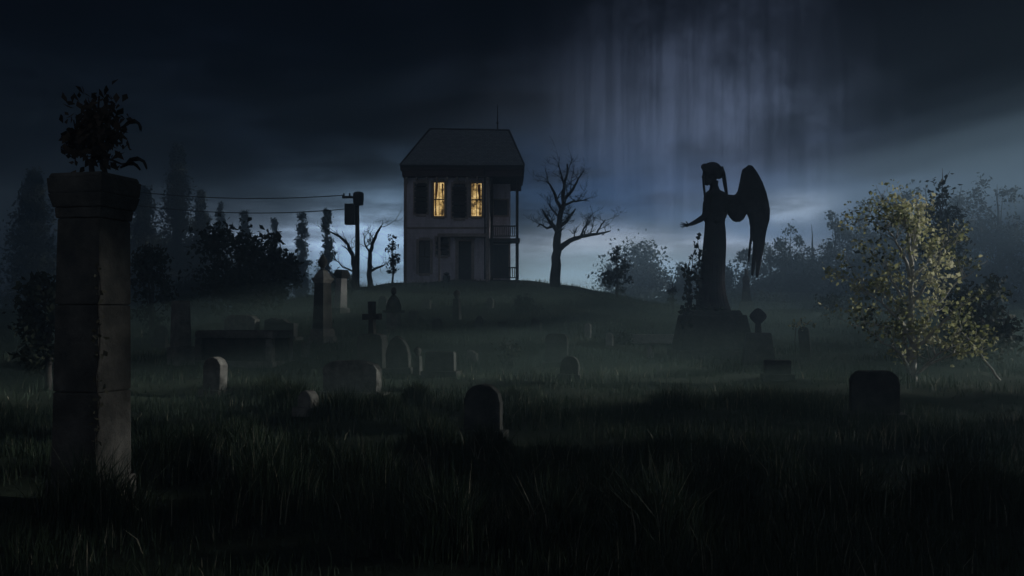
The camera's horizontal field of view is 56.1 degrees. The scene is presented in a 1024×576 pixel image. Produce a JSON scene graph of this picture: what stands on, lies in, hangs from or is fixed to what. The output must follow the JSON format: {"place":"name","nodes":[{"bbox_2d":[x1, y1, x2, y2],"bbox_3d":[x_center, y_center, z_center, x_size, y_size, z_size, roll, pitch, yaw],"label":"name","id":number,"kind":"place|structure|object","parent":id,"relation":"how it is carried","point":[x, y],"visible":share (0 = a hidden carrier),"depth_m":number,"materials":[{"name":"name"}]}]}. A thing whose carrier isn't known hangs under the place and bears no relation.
{"place":"outdoors","nodes":[
{"label":"outdoors","id":0,"kind":"place"},
{"bbox_2d":[0,279,1023,575],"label":"ground","id":1,"kind":"structure","parent":0,"point":[20,486],"depth_m":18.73,"materials":[{"name":"green plant"}]},
{"bbox_2d":[1,269,56,390],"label":"dark shrub","id":2,"kind":"object","parent":1,"relation":"on","point":[33,324],"visible":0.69,"depth_m":19.79,"materials":[{"name":"green plant"}]},
{"bbox_2d":[0,166,58,310],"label":"conifer","id":3,"kind":"object","parent":1,"relation":"on","point":[29,238],"visible":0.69,"depth_m":100.36,"materials":[{"name":"green plant"}]},
{"bbox_2d":[45,171,140,508],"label":"gate pillar","id":4,"kind":"structure","parent":1,"relation":"on","point":[94,210],"depth_m":8.79,"materials":[{"name":"stone"}]},
{"bbox_2d":[87,262,109,460],"bbox_3d":[-3.731,0.660,8.655,0.175,1.792,0.156,1,-2,-34],"label":"ivy creeper","id":5,"kind":"object","parent":4,"relation":"attached to","point":[97,353],"visible":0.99,"depth_m":8.66,"materials":[{"name":"green plant"}]},
{"bbox_2d":[58,79,147,172],"bbox_3d":[-3.877,-1.485,9.092,0.752,0.992,0.835,1,-2,-29],"label":"withered plant","id":6,"kind":"object","parent":4,"relation":"on","point":[91,134],"visible":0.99,"depth_m":8.97,"materials":[{"name":"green plant"}]},
{"bbox_2d":[130,243,180,338],"bbox_3d":[-12.829,0.044,34.158,1.987,3.609,2.071,0,-2,0],"label":"leafy bush","id":7,"kind":"object","parent":1,"relation":"on","point":[146,272],"visible":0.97,"depth_m":33.96,"materials":[{"name":"green plant"}]},
{"bbox_2d":[129,185,183,309],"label":"conifer","id":8,"kind":"object","parent":1,"relation":"on","point":[142,226],"visible":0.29,"depth_m":103.41,"materials":[{"name":"green plant"}]},
{"bbox_2d":[151,326,169,347],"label":"gravestone","id":9,"kind":"object","parent":1,"relation":"on","point":[161,336],"visible":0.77,"depth_m":30.63,"materials":[{"name":"stone"}]},
{"bbox_2d":[130,141,225,308],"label":"conifer","id":10,"kind":"object","parent":1,"relation":"on","point":[176,221],"visible":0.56,"depth_m":111.49,"materials":[{"name":"green plant"}]},
{"bbox_2d":[167,300,194,365],"bbox_3d":[-8.282,1.168,24.000,0.540,1.701,0.480,-2,-3,38],"label":"obelisk","id":11,"kind":"object","parent":1,"relation":"on","point":[181,348],"visible":0.75,"depth_m":23.86,"materials":[{"name":"stone"}]},
{"bbox_2d":[154,266,224,308],"bbox_3d":[-21.710,0.156,66.098,6.056,3.178,6.571,0,-2,0],"label":"thicket","id":12,"kind":"object","parent":1,"relation":"on","point":[185,292],"visible":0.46,"depth_m":64.63,"materials":[{"name":"green plant"}]},
{"bbox_2d":[183,189,221,306],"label":"conifer","id":13,"kind":"object","parent":1,"relation":"on","point":[203,218],"visible":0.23,"depth_m":119.53,"materials":[{"name":"green plant"}]},
{"bbox_2d":[196,357,232,397],"bbox_3d":[-5.841,1.791,18.889,0.561,0.876,0.418,1,-1,26],"label":"gravestone","id":14,"kind":"object","parent":1,"relation":"on","point":[215,369],"visible":0.68,"depth_m":18.78,"materials":[{"name":"stone"}]},
{"bbox_2d":[213,201,230,276],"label":"conifer","id":15,"kind":"object","parent":1,"relation":"on","point":[219,208],"visible":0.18,"depth_m":133.19,"materials":[{"name":"green plant"}]},
{"bbox_2d":[178,213,300,319],"bbox_3d":[-12.599,-1.005,44.194,5.342,5.058,5.579,0,-2,0],"label":"leafy bush","id":16,"kind":"object","parent":1,"relation":"on","point":[238,287],"visible":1,"depth_m":43.58,"materials":[{"name":"green plant"}]},
{"bbox_2d":[224,315,259,329],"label":"gravestone","id":17,"kind":"object","parent":1,"relation":"on","point":[241,322],"visible":0.56,"depth_m":32.38,"materials":[{"name":"stone"}]},
{"bbox_2d":[233,209,252,265],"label":"conifer","id":18,"kind":"object","parent":1,"relation":"on","point":[244,215],"visible":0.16,"depth_m":127.72,"materials":[{"name":"green plant"}]},
{"bbox_2d":[195,330,294,367],"bbox_3d":[-6.943,1.593,24.882,2.372,0.992,1.080,0,-2,18],"label":"chest tomb","id":19,"kind":"object","parent":1,"relation":"on","point":[240,348],"visible":0.8,"depth_m":24.45,"materials":[{"name":"stone"}]},
{"bbox_2d":[229,281,295,305],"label":"thicket","id":20,"kind":"object","parent":1,"relation":"on","point":[276,298],"visible":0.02,"depth_m":71.92,"materials":[{"name":"green plant"}]},
{"bbox_2d":[269,217,280,279],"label":"conifer","id":21,"kind":"object","parent":1,"relation":"on","point":[273,225],"visible":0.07,"depth_m":146.38,"materials":[{"name":"green plant"}]},
{"bbox_2d":[264,318,302,340],"bbox_3d":[-7.783,1.436,32.326,1.440,0.868,0.475,-1,-2,20],"label":"gravestone","id":22,"kind":"object","parent":1,"relation":"on","point":[276,324],"visible":0.52,"depth_m":32.20,"materials":[{"name":"stone"}]},
{"bbox_2d":[263,230,304,313],"bbox_3d":[-11.015,-0.748,46.167,1.988,4.085,2.259,1,-2,-41],"label":"leafy bush","id":23,"kind":"object","parent":1,"relation":"on","point":[293,266],"visible":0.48,"depth_m":45.90,"materials":[{"name":"green plant"}]},
{"bbox_2d":[292,212,312,297],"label":"conifer","id":24,"kind":"object","parent":1,"relation":"on","point":[303,233],"visible":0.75,"depth_m":133.00,"materials":[{"name":"green plant"}]},
{"bbox_2d":[291,390,317,416],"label":"gravestone","id":25,"kind":"object","parent":1,"relation":"on","point":[304,404],"visible":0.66,"depth_m":15.01,"materials":[{"name":"stone"}]},
{"bbox_2d":[307,254,336,342],"bbox_3d":[-5.925,0.371,30.034,0.674,2.898,0.673,-1,-2,30],"label":"urn monument","id":26,"kind":"object","parent":1,"relation":"on","point":[322,279],"visible":0.98,"depth_m":29.88,"materials":[{"name":"stone"}]},
{"bbox_2d":[314,207,336,274],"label":"conifer","id":27,"kind":"object","parent":1,"relation":"on","point":[326,218],"visible":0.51,"depth_m":127.62,"materials":[{"name":"green plant"}]},
{"bbox_2d":[316,223,354,286],"bbox_3d":[-10.943,-2.079,59.822,2.899,4.376,1.658,0,-2,0],"label":"bare tree","id":28,"kind":"object","parent":1,"relation":"on","point":[349,250],"visible":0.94,"depth_m":59.97,"materials":[{"name":"brown plant"}]},
{"bbox_2d":[312,267,361,292],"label":"thicket","id":29,"kind":"object","parent":1,"relation":"on","point":[349,281],"visible":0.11,"depth_m":73.09,"materials":[{"name":"green plant"}]},
{"bbox_2d":[332,269,349,313],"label":"memorial column","id":30,"kind":"structure","parent":1,"relation":"on","point":[340,296],"depth_m":42.13,"materials":[{"name":"stone"}]},
{"bbox_2d":[316,360,387,398],"bbox_3d":[-3.174,1.861,19.049,1.435,0.866,0.494,0,-2,16],"label":"gravestone","id":31,"kind":"object","parent":1,"relation":"on","point":[347,373],"visible":0.62,"depth_m":18.92,"materials":[{"name":"stone"}]},
{"bbox_2d":[342,191,363,289],"bbox_3d":[-9.592,-2.748,57.979,1.396,6.148,0.719,-1,-2,22],"label":"utility pole","id":32,"kind":"object","parent":1,"relation":"on","point":[351,213],"visible":0.97,"depth_m":57.91,"materials":[{"name":"brown wood"}]},
{"bbox_2d":[137,205,343,212],"bbox_3d":[-18.331,-5.121,58.157,17.303,1.211,0.054,0,-2,0],"label":"power cable","id":33,"kind":"object","parent":32,"relation":"attached to","point":[239,212],"visible":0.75,"depth_m":58.13,"materials":[{"name":"metal"}]},
{"bbox_2d":[140,192,342,198],"bbox_3d":[-18.831,-5.964,58.180,17.302,1.125,0.054,0,-2,0],"label":"power cable","id":34,"kind":"object","parent":32,"relation":"attached to","point":[241,198],"visible":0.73,"depth_m":58.15,"materials":[{"name":"metal"}]},
{"bbox_2d":[357,301,387,368],"bbox_3d":[-3.477,1.222,23.884,0.681,1.773,0.400,-1,-2,14],"label":"cross monument","id":35,"kind":"object","parent":1,"relation":"on","point":[372,345],"visible":0.92,"depth_m":23.72,"materials":[{"name":"stone"}]},
{"bbox_2d":[360,206,403,286],"bbox_3d":[-8.532,-2.529,60.380,3.220,5.130,2.475,1,-2,-33],"label":"bare tree","id":36,"kind":"object","parent":1,"relation":"on","point":[370,270],"visible":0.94,"depth_m":60.00,"materials":[{"name":"brown plant"}]},
{"bbox_2d":[384,234,400,285],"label":"leafy shrub","id":37,"kind":"object","parent":1,"relation":"on","point":[392,263],"visible":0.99,"depth_m":58.98,"materials":[{"name":"green plant"}]},
{"bbox_2d":[383,287,404,334],"bbox_3d":[-4.160,0.859,33.746,0.574,1.783,0.574,-1,-2,20],"label":"canopied monument","id":38,"kind":"object","parent":1,"relation":"on","point":[393,311],"visible":0.91,"depth_m":33.57,"materials":[{"name":"stone"}]},
{"bbox_2d":[383,335,412,373],"bbox_3d":[-2.735,1.650,23.078,0.731,1.016,0.342,-4,-2,16],"label":"gravestone","id":39,"kind":"object","parent":1,"relation":"on","point":[398,356],"visible":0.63,"depth_m":22.98,"materials":[{"name":"stone"}]},
{"bbox_2d":[413,346,421,374],"bbox_3d":[-2.237,1.775,22.757,0.198,0.785,0.189,-1,-2,20],"label":"marker post","id":40,"kind":"object","parent":1,"relation":"on","point":[417,363],"visible":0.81,"depth_m":22.69,"materials":[{"name":"stone"}]},
{"bbox_2d":[420,351,460,377],"bbox_3d":[-1.659,1.826,22.367,0.871,0.687,0.418,0,-2,12],"label":"gravestone","id":41,"kind":"object","parent":1,"relation":"on","point":[436,362],"visible":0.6,"depth_m":22.24,"materials":[{"name":"stone"}]},
{"bbox_2d":[442,272,449,282],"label":"gravestone","id":42,"kind":"object","parent":1,"relation":"on","point":[446,277],"visible":0.81,"depth_m":59.35,"materials":[{"name":"stone"}]},
{"bbox_2d":[452,290,460,319],"bbox_3d":[-2.288,0.740,39.805,0.312,1.348,0.297,-1,-2,20],"label":"marker post","id":43,"kind":"object","parent":1,"relation":"on","point":[456,312],"visible":0.79,"depth_m":39.70,"materials":[{"name":"stone"}]},
{"bbox_2d":[399,105,524,282],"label":"old house","id":44,"kind":"structure","parent":1,"relation":"on","point":[460,184],"depth_m":61.13,"materials":[{"name":"grey wood"}]},
{"bbox_2d":[413,180,428,216],"bbox_3d":[-5.798,-5.719,61.227,0.992,2.345,0.295,0,-2,0],"label":"window","id":45,"kind":"structure","parent":44,"relation":"in","point":[420,190],"depth_m":61.08,"materials":[{"name":"black glass"}]},
{"bbox_2d":[416,237,432,275],"bbox_3d":[-5.569,-1.994,61.130,1.043,2.440,0.290,0,-2,0],"label":"window","id":46,"kind":"structure","parent":44,"relation":"in","point":[424,245],"depth_m":61.17,"materials":[{"name":"black glass"}]},
{"bbox_2d":[431,179,446,218],"bbox_3d":[-4.654,-5.668,61.228,1.043,2.549,0.290,0,-2,0],"label":"window","id":47,"kind":"structure","parent":44,"relation":"in","point":[438,191],"depth_m":61.31,"materials":[{"name":"yellow glass"}]},
{"bbox_2d":[435,234,449,257],"bbox_3d":[-4.425,-2.656,61.145,0.992,1.524,0.295,0,-2,0],"label":"window","id":48,"kind":"structure","parent":44,"relation":"in","point":[445,242],"depth_m":61.03,"materials":[{"name":"black glass"}]},
{"bbox_2d":[451,181,467,220],"bbox_3d":[-3.357,-5.565,61.223,1.094,2.549,0.295,0,-2,0],"label":"window","id":49,"kind":"structure","parent":44,"relation":"in","point":[459,192],"depth_m":61.08,"materials":[{"name":"black glass"}]},
{"bbox_2d":[459,241,470,278],"bbox_3d":[-3.001,-1.763,61.174,0.815,2.460,0.190,0,-2,0],"label":"door","id":50,"kind":"structure","parent":44,"relation":"in","point":[464,246],"depth_m":61.17,"materials":[{"name":"grey wood"}]},
{"bbox_2d":[468,180,483,218],"bbox_3d":[-2.263,-5.642,61.227,1.043,2.498,0.290,0,-2,0],"label":"window","id":51,"kind":"structure","parent":44,"relation":"in","point":[475,191],"depth_m":61.29,"materials":[{"name":"yellow glass"}]},
{"bbox_2d":[493,199,508,216],"bbox_3d":[-0.737,-5.237,62.595,1.065,1.171,0.127,0,-2,0],"label":"window","id":52,"kind":"structure","parent":44,"relation":"in","point":[500,206],"depth_m":62.53,"materials":[{"name":"black glass"}]},
{"bbox_2d":[493,243,509,276],"bbox_3d":[-0.737,-1.769,62.503,1.166,2.289,0.127,0,-2,0],"label":"door","id":53,"kind":"structure","parent":44,"relation":"in","point":[501,251],"depth_m":62.44,"materials":[{"name":"grey wood"}]},
{"bbox_2d":[466,350,477,361],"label":"gravestone","id":54,"kind":"object","parent":1,"relation":"on","point":[473,356],"visible":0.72,"depth_m":25.61,"materials":[{"name":"stone"}]},
{"bbox_2d":[457,383,508,438],"bbox_3d":[-0.407,1.798,13.563,0.661,0.892,0.380,0,-2,12],"label":"gravestone","id":55,"kind":"object","parent":1,"relation":"on","point":[483,402],"visible":0.61,"depth_m":13.47,"materials":[{"name":"stone"}]},
{"bbox_2d":[486,298,493,307],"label":"gravestone","id":56,"kind":"object","parent":1,"relation":"on","point":[490,303],"visible":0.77,"depth_m":44.40,"materials":[{"name":"stone"}]},
{"bbox_2d":[498,321,508,334],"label":"gravestone","id":57,"kind":"object","parent":1,"relation":"on","point":[503,328],"visible":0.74,"depth_m":33.68,"materials":[{"name":"stone"}]},
{"bbox_2d":[491,337,524,365],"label":"shrub","id":58,"kind":"object","parent":1,"relation":"on","point":[510,353],"visible":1,"depth_m":25.15,"materials":[{"name":"green plant"}]},
{"bbox_2d":[512,293,547,313],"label":"shrub","id":59,"kind":"object","parent":1,"relation":"on","point":[525,303],"visible":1,"depth_m":42.46,"materials":[{"name":"green plant"}]},
{"bbox_2d":[542,333,567,366],"bbox_3d":[1.172,1.682,25.121,0.729,0.978,0.380,0,-2,10],"label":"gravestone","id":60,"kind":"object","parent":1,"relation":"on","point":[556,349],"visible":0.65,"depth_m":25.02,"materials":[{"name":"stone"}]},
{"bbox_2d":[557,356,580,379],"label":"gravestone","id":61,"kind":"object","parent":1,"relation":"on","point":[570,364],"visible":0.7,"depth_m":21.53,"materials":[{"name":"stone"}]},
{"bbox_2d":[524,136,626,286],"bbox_3d":[3.882,-4.723,59.634,6.332,9.493,3.676,0,-2,0],"label":"bare tree","id":62,"kind":"object","parent":1,"relation":"on","point":[558,248],"visible":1,"depth_m":59.48,"materials":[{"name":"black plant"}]},
{"bbox_2d":[584,323,591,337],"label":"gravestone","id":63,"kind":"object","parent":1,"relation":"on","point":[588,329],"visible":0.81,"depth_m":31.82,"materials":[{"name":"stone"}]},
{"bbox_2d":[606,333,613,345],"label":"gravestone","id":64,"kind":"object","parent":1,"relation":"on","point":[609,339],"visible":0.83,"depth_m":29.87,"materials":[{"name":"stone"}]},
{"bbox_2d":[600,246,633,297],"bbox_3d":[6.355,-1.016,58.075,2.048,3.329,1.927,0,-2,0],"label":"leafy shrub","id":65,"kind":"object","parent":1,"relation":"on","point":[619,274],"visible":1,"depth_m":57.90,"materials":[{"name":"green plant"}]},
{"bbox_2d":[614,330,633,345],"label":"shrub","id":66,"kind":"object","parent":1,"relation":"on","point":[627,340],"visible":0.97,"depth_m":30.22,"materials":[{"name":"green plant"}]},
{"bbox_2d":[586,229,675,301],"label":"dome tree","id":67,"kind":"object","parent":1,"relation":"on","point":[647,275],"visible":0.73,"depth_m":123.58,"materials":[{"name":"green plant"}]},
{"bbox_2d":[621,334,673,343],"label":"ledger slab","id":68,"kind":"structure","parent":1,"relation":"on","point":[653,338],"depth_m":30.60,"materials":[{"name":"stone"}]},
{"bbox_2d":[664,282,678,313],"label":"shrub","id":69,"kind":"object","parent":1,"relation":"on","point":[673,291],"visible":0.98,"depth_m":47.99,"materials":[{"name":"green plant"}]},
{"bbox_2d":[652,262,695,303],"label":"misty tree","id":70,"kind":"object","parent":1,"relation":"on","point":[680,282],"visible":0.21,"depth_m":109.39,"materials":[{"name":"green plant"}]},
{"bbox_2d":[674,259,730,304],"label":"misty tree","id":71,"kind":"object","parent":1,"relation":"on","point":[681,301],"visible":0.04,"depth_m":104.79,"materials":[{"name":"green plant"}]},
{"bbox_2d":[667,310,750,360],"bbox_3d":[5.684,1.433,27.300,2.357,1.591,2.084,0,-2,0],"label":"stone pedestal","id":72,"kind":"object","parent":1,"relation":"on","point":[718,333],"visible":0.72,"depth_m":26.54,"materials":[{"name":"grey stone"}]},
{"bbox_2d":[678,232,723,339],"bbox_3d":[5.229,0.141,26.922,1.356,3.401,0.750,0,-2,-15],"label":"ivy vine","id":73,"kind":"object","parent":72,"relation":"on","point":[688,303],"visible":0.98,"depth_m":26.90,"materials":[{"name":"green plant"}]},
{"bbox_2d":[680,162,769,309],"bbox_3d":[6.056,-1.480,27.433,2.738,4.240,0.853,0,-2,-10],"label":"angel statue","id":74,"kind":"object","parent":72,"relation":"on","point":[749,198],"visible":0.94,"depth_m":27.27,"materials":[{"name":"stone"}]},
{"bbox_2d":[725,253,752,294],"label":"misty tree","id":75,"kind":"object","parent":1,"relation":"on","point":[742,271],"visible":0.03,"depth_m":109.69,"materials":[{"name":"green plant"}]},
{"bbox_2d":[738,269,754,309],"bbox_3d":[15.135,0.154,62.018,1.024,2.755,0.920,0,-2,10],"label":"obelisk","id":76,"kind":"object","parent":1,"relation":"on","point":[746,303],"visible":0.88,"depth_m":61.81,"materials":[{"name":"grey stone"}]},
{"bbox_2d":[725,247,774,308],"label":"misty tree","id":77,"kind":"object","parent":1,"relation":"on","point":[761,281],"visible":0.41,"depth_m":105.19,"materials":[{"name":"green plant"}]},
{"bbox_2d":[741,308,774,364],"bbox_3d":[6.395,1.308,24.932,0.866,1.570,0.620,0,-2,10],"label":"wheel cross","id":78,"kind":"object","parent":1,"relation":"on","point":[758,347],"visible":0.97,"depth_m":24.68,"materials":[{"name":"stone"}]},
{"bbox_2d":[729,284,798,309],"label":"thicket","id":79,"kind":"object","parent":1,"relation":"on","point":[762,301],"visible":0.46,"depth_m":82.91,"materials":[{"name":"green plant"}]},
{"bbox_2d":[751,242,797,307],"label":"misty tree","id":80,"kind":"object","parent":1,"relation":"on","point":[769,257],"visible":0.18,"depth_m":109.13,"materials":[{"name":"green plant"}]},
{"bbox_2d":[760,360,794,381],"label":"gravestone","id":81,"kind":"object","parent":1,"relation":"on","point":[777,370],"visible":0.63,"depth_m":20.51,"materials":[{"name":"stone"}]},
{"bbox_2d":[765,219,824,308],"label":"misty tree","id":82,"kind":"object","parent":1,"relation":"on","point":[787,266],"visible":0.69,"depth_m":102.88,"materials":[{"name":"green plant"}]},
{"bbox_2d":[798,326,811,356],"bbox_3d":[8.193,1.561,26.870,0.292,0.971,0.220,-6,-3,20],"label":"marker stone","id":83,"kind":"object","parent":1,"relation":"on","point":[804,341],"visible":0.84,"depth_m":26.77,"materials":[{"name":"grey stone"}]},
{"bbox_2d":[788,317,828,355],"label":"creeper sprig","id":84,"kind":"object","parent":1,"relation":"on","point":[799,323],"visible":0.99,"depth_m":26.80,"materials":[{"name":"green plant"}]},
{"bbox_2d":[782,224,843,308],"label":"misty tree","id":85,"kind":"object","parent":1,"relation":"on","point":[812,249],"visible":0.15,"depth_m":106.62,"materials":[{"name":"green plant"}]},
{"bbox_2d":[813,292,843,325],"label":"shrub","id":86,"kind":"object","parent":1,"relation":"on","point":[832,299],"visible":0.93,"depth_m":43.91,"materials":[{"name":"green plant"}]},
{"bbox_2d":[801,210,871,308],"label":"misty tree","id":87,"kind":"object","parent":1,"relation":"on","point":[827,260],"visible":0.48,"depth_m":100.75,"materials":[{"name":"green plant"}]},
{"bbox_2d":[839,197,896,306],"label":"misty tree","id":88,"kind":"object","parent":1,"relation":"on","point":[861,232],"visible":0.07,"depth_m":105.41,"materials":[{"name":"green plant"}]},
{"bbox_2d":[842,370,907,423],"bbox_3d":[5.841,1.789,15.483,0.929,0.917,0.494,0,-2,10],"label":"gravestone","id":89,"kind":"object","parent":1,"relation":"on","point":[868,388],"visible":0.73,"depth_m":15.36,"materials":[{"name":"stone"}]},
{"bbox_2d":[827,269,949,309],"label":"thicket","id":90,"kind":"object","parent":1,"relation":"on","point":[878,303],"visible":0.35,"depth_m":68.97,"materials":[{"name":"green plant"}]},
{"bbox_2d":[858,189,928,297],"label":"misty tree","id":91,"kind":"object","parent":1,"relation":"on","point":[872,235],"visible":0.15,"depth_m":98.79,"materials":[{"name":"green plant"}]},
{"bbox_2d":[818,179,1007,381],"bbox_3d":[8.586,-0.191,20.548,3.829,4.430,2.490,0,-2,8],"label":"pale leaved tree","id":92,"kind":"object","parent":1,"relation":"on","point":[901,216],"visible":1,"depth_m":20.48,"materials":[{"name":"green plant"}]},
{"bbox_2d":[882,179,977,309],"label":"misty tree","id":93,"kind":"object","parent":1,"relation":"on","point":[907,195],"visible":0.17,"depth_m":94.08,"materials":[{"name":"green plant"}]},
{"bbox_2d":[900,168,975,340],"bbox_3d":[15.210,-1.105,34.132,2.092,6.263,2.323,1,-2,-44],"label":"dark tree","id":94,"kind":"object","parent":1,"relation":"on","point":[941,215],"visible":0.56,"depth_m":33.96,"materials":[{"name":"green plant"}]},
{"bbox_2d":[935,172,1015,306],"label":"misty tree","id":95,"kind":"object","parent":1,"relation":"on","point":[961,202],"visible":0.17,"depth_m":95.62,"materials":[{"name":"green plant"}]},
{"bbox_2d":[933,273,1023,371],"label":"dark shrub","id":96,"kind":"object","parent":1,"relation":"on","point":[1005,335],"visible":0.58,"depth_m":22.71,"materials":[{"name":"green plant"}]},
{"bbox_2d":[952,185,1023,309],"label":"misty tree","id":97,"kind":"object","parent":1,"relation":"on","point":[1008,242],"visible":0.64,"depth_m":91.34,"materials":[{"name":"green plant"}]},
{"bbox_2d":[0,0,1023,308],"label":"sky","id":98,"kind":"structure","parent":0,"point":[828,101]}
]}

